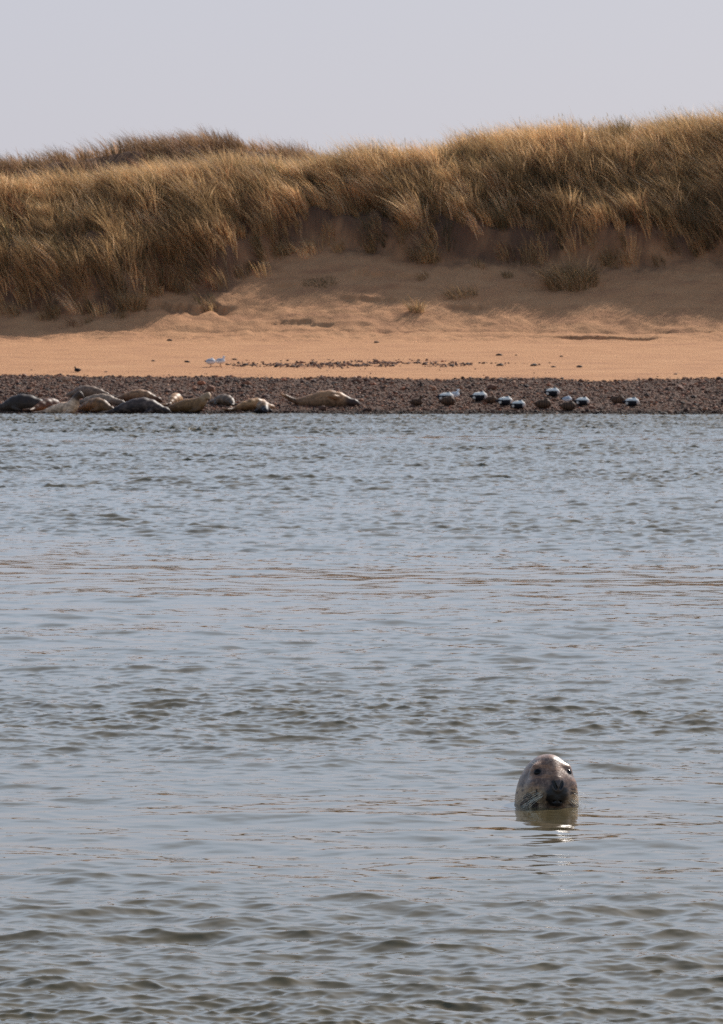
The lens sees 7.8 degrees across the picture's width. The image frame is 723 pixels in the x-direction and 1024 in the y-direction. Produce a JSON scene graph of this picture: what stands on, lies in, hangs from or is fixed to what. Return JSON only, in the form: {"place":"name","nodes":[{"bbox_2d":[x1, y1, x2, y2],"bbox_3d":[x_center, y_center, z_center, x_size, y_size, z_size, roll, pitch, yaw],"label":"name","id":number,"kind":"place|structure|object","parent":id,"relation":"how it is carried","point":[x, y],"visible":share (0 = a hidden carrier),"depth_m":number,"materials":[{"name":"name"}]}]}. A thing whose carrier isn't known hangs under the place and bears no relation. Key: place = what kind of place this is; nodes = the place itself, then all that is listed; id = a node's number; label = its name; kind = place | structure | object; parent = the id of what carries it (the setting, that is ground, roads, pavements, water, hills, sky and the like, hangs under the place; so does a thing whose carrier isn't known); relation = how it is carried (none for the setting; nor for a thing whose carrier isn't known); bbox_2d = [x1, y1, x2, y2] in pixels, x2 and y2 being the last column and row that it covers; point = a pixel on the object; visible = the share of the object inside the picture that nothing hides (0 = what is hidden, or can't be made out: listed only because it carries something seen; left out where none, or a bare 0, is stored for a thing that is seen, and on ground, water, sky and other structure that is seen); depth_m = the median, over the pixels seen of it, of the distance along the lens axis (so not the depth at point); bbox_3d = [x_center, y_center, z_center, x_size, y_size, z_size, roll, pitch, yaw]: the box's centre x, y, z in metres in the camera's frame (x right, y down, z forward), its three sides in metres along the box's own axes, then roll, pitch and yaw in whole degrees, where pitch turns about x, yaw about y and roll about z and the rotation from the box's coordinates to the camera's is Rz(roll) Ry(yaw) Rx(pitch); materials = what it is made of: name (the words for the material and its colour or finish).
{"place":"outdoors","nodes":[
{"label":"outdoors","id":0,"kind":"place"},
{"bbox_2d":[0,413,722,1023],"bbox_3d":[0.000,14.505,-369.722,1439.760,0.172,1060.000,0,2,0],"label":"water","id":1,"kind":"structure","parent":0,"point":[292,705],"depth_m":30.22,"materials":[{"name":"grey liquid"}]},
{"bbox_2d":[515,754,589,807],"bbox_3d":[0.858,1.294,24.577,0.364,0.334,0.356,2,1,-17],"label":"swimming seal","id":2,"kind":"object","parent":1,"relation":"in","point":[547,780],"visible":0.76,"depth_m":24.46,"materials":[{"name":"fur"}]},
{"bbox_2d":[0,146,722,381],"bbox_3d":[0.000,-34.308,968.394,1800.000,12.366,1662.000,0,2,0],"label":"sand dunes","id":3,"kind":"structure","parent":0,"point":[645,318],"depth_m":177.55,"materials":[{"name":"beige sand"}]},
{"bbox_2d":[97,282,160,312],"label":"grass tussock","id":4,"kind":"object","parent":3,"relation":"on","point":[135,303],"depth_m":177.68,"materials":[{"name":"brown plant"}]},
{"bbox_2d":[0,123,328,183],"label":"distant marram grass","id":5,"kind":"structure","parent":3,"relation":"on","point":[164,146],"depth_m":226.67,"materials":[{"name":"brown plant"}]},
{"bbox_2d":[205,358,214,363],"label":"gull","id":6,"kind":"object","parent":3,"relation":"on","point":[210,361],"visible":1,"depth_m":161.64,"materials":[{"name":"white"}]},
{"bbox_2d":[215,356,225,365],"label":"gull","id":7,"kind":"object","parent":3,"relation":"on","point":[220,361],"visible":1,"depth_m":161.99,"materials":[{"name":"white"}]},
{"bbox_2d":[303,275,338,287],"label":"grass tussock","id":8,"kind":"object","parent":3,"relation":"on","point":[319,281],"depth_m":180.03,"materials":[{"name":"brown plant"}]},
{"bbox_2d":[0,102,722,326],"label":"marram grass","id":9,"kind":"structure","parent":3,"relation":"on","point":[520,162],"depth_m":182.94,"materials":[{"name":"brown plant"}]},
{"bbox_2d":[225,359,549,369],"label":"tide line pebbles","id":10,"kind":"object","parent":3,"relation":"on","point":[313,363],"visible":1,"depth_m":162.62,"materials":[{"name":"stone"}]},
{"bbox_2d":[396,297,430,312],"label":"grass tussock","id":11,"kind":"object","parent":3,"relation":"on","point":[416,308],"depth_m":177.47,"materials":[{"name":"brown plant"}]},
{"bbox_2d":[391,230,445,264],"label":"grass tussock","id":12,"kind":"object","parent":3,"relation":"on","point":[412,251],"depth_m":181.87,"materials":[{"name":"brown plant"}]},
{"bbox_2d":[431,280,478,299],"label":"grass tussock","id":13,"kind":"object","parent":3,"relation":"on","point":[472,292],"depth_m":178.98,"materials":[{"name":"brown plant"}]},
{"bbox_2d":[518,253,617,291],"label":"grass tussock","id":14,"kind":"object","parent":3,"relation":"on","point":[566,278],"depth_m":179.88,"materials":[{"name":"brown plant"}]},
{"bbox_2d":[0,375,722,413],"bbox_3d":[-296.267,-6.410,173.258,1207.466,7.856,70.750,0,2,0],"label":"shingle bank","id":15,"kind":"structure","parent":0,"point":[448,408],"depth_m":153.04,"materials":[{"name":"grey gravel"}]},
{"bbox_2d":[0,394,50,410],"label":"seal","id":16,"kind":"object","parent":15,"relation":"on","point":[19,402],"visible":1,"depth_m":147.65,"materials":[{"name":"fur"}]},
{"bbox_2d":[23,398,59,410],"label":"seal","id":17,"kind":"object","parent":15,"relation":"on","point":[43,404],"visible":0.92,"depth_m":147.59,"materials":[{"name":"fur"}]},
{"bbox_2d":[34,391,83,413],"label":"seal","id":18,"kind":"object","parent":15,"relation":"on","point":[71,405],"visible":0.89,"depth_m":146.89,"materials":[{"name":"fur"}]},
{"bbox_2d":[65,385,117,397],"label":"seal","id":19,"kind":"object","parent":15,"relation":"on","point":[86,390],"visible":0.67,"depth_m":151.50,"materials":[{"name":"fur"}]},
{"bbox_2d":[78,398,113,411],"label":"seal","id":20,"kind":"object","parent":15,"relation":"on","point":[96,404],"visible":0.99,"depth_m":147.47,"materials":[{"name":"fur"}]},
{"bbox_2d":[79,393,124,404],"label":"seal","id":21,"kind":"object","parent":15,"relation":"on","point":[110,399],"visible":0.47,"depth_m":149.33,"materials":[{"name":"fur"}]},
{"bbox_2d":[98,397,170,413],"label":"seal","id":22,"kind":"object","parent":15,"relation":"on","point":[142,405],"visible":0.82,"depth_m":147.00,"materials":[{"name":"fur"}]},
{"bbox_2d":[116,389,161,401],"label":"seal","id":23,"kind":"object","parent":15,"relation":"on","point":[132,394],"visible":0.68,"depth_m":150.21,"materials":[{"name":"fur"}]},
{"bbox_2d":[162,393,182,405],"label":"seal","id":24,"kind":"object","parent":15,"relation":"on","point":[174,398],"visible":0.69,"depth_m":149.33,"materials":[{"name":"fur"}]},
{"bbox_2d":[167,392,210,411],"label":"seal","id":25,"kind":"object","parent":15,"relation":"on","point":[197,404],"visible":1,"depth_m":147.71,"materials":[{"name":"fur"}]},
{"bbox_2d":[208,394,237,405],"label":"seal","id":26,"kind":"object","parent":15,"relation":"on","point":[224,399],"visible":1,"depth_m":149.43,"materials":[{"name":"fur"}]},
{"bbox_2d":[222,398,275,410],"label":"seal","id":27,"kind":"object","parent":15,"relation":"on","point":[248,404],"visible":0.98,"depth_m":147.82,"materials":[{"name":"fur"}]},
{"bbox_2d":[254,400,271,412],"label":"seal","id":28,"kind":"object","parent":15,"relation":"on","point":[262,406],"visible":1,"depth_m":147.06,"materials":[{"name":"fur"}]},
{"bbox_2d":[280,390,360,406],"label":"seal","id":29,"kind":"object","parent":15,"relation":"on","point":[331,398],"visible":1,"depth_m":149.06,"materials":[{"name":"fur"}]},
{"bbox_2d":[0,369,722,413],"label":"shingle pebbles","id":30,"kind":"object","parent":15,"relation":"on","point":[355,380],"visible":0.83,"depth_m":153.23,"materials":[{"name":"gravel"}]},
{"bbox_2d":[438,396,454,404],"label":"eider duck","id":31,"kind":"object","parent":30,"relation":"on","point":[449,400],"visible":1,"depth_m":149.33},
{"bbox_2d":[408,395,423,405],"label":"eider duck","id":32,"kind":"object","parent":15,"relation":"on","point":[417,402],"visible":1,"depth_m":149.19},
{"bbox_2d":[436,391,453,399],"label":"eider duck","id":33,"kind":"object","parent":15,"relation":"on","point":[442,395],"visible":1,"depth_m":150.39},
{"bbox_2d":[451,389,460,399],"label":"gull","id":34,"kind":"object","parent":15,"relation":"on","point":[456,394],"visible":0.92,"depth_m":150.86,"materials":[{"name":"white"}]},
{"bbox_2d":[469,391,487,400],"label":"eider duck","id":35,"kind":"object","parent":15,"relation":"on","point":[479,396],"visible":1,"depth_m":150.37},
{"bbox_2d":[483,395,496,403],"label":"eider duck","id":36,"kind":"object","parent":15,"relation":"on","point":[491,399],"visible":1,"depth_m":149.87},
{"bbox_2d":[495,396,512,405],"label":"eider duck","id":37,"kind":"object","parent":15,"relation":"on","point":[506,401],"visible":1,"depth_m":149.29},
{"bbox_2d":[509,400,525,408],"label":"eider duck","id":38,"kind":"object","parent":15,"relation":"on","point":[520,404],"visible":1,"depth_m":148.39},
{"bbox_2d":[533,398,551,407],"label":"eider duck","id":39,"kind":"object","parent":15,"relation":"on","point":[544,403],"visible":1,"depth_m":148.47},
{"bbox_2d":[543,387,559,396],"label":"eider duck","id":40,"kind":"object","parent":15,"relation":"on","point":[553,392],"visible":1,"depth_m":151.68},
{"bbox_2d":[561,396,571,401],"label":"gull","id":41,"kind":"object","parent":15,"relation":"on","point":[567,398],"visible":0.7,"depth_m":149.74,"materials":[{"name":"white"}]},
{"bbox_2d":[559,400,575,409],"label":"eider duck","id":42,"kind":"object","parent":15,"relation":"on","point":[570,405],"visible":1,"depth_m":147.98},
{"bbox_2d":[573,396,589,405],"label":"eider duck","id":43,"kind":"object","parent":15,"relation":"on","point":[584,401],"visible":1,"depth_m":149.12},
{"bbox_2d":[609,395,624,403],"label":"eider duck","id":44,"kind":"object","parent":15,"relation":"on","point":[618,399],"visible":1,"depth_m":149.69},
{"bbox_2d":[622,397,638,406],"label":"eider duck","id":45,"kind":"object","parent":15,"relation":"on","point":[633,401],"visible":1,"depth_m":149.09},
{"bbox_2d":[0,0,722,161],"label":"sky","id":46,"kind":"structure","parent":0,"point":[310,70],"materials":[{"name":"grey"}]}
]}

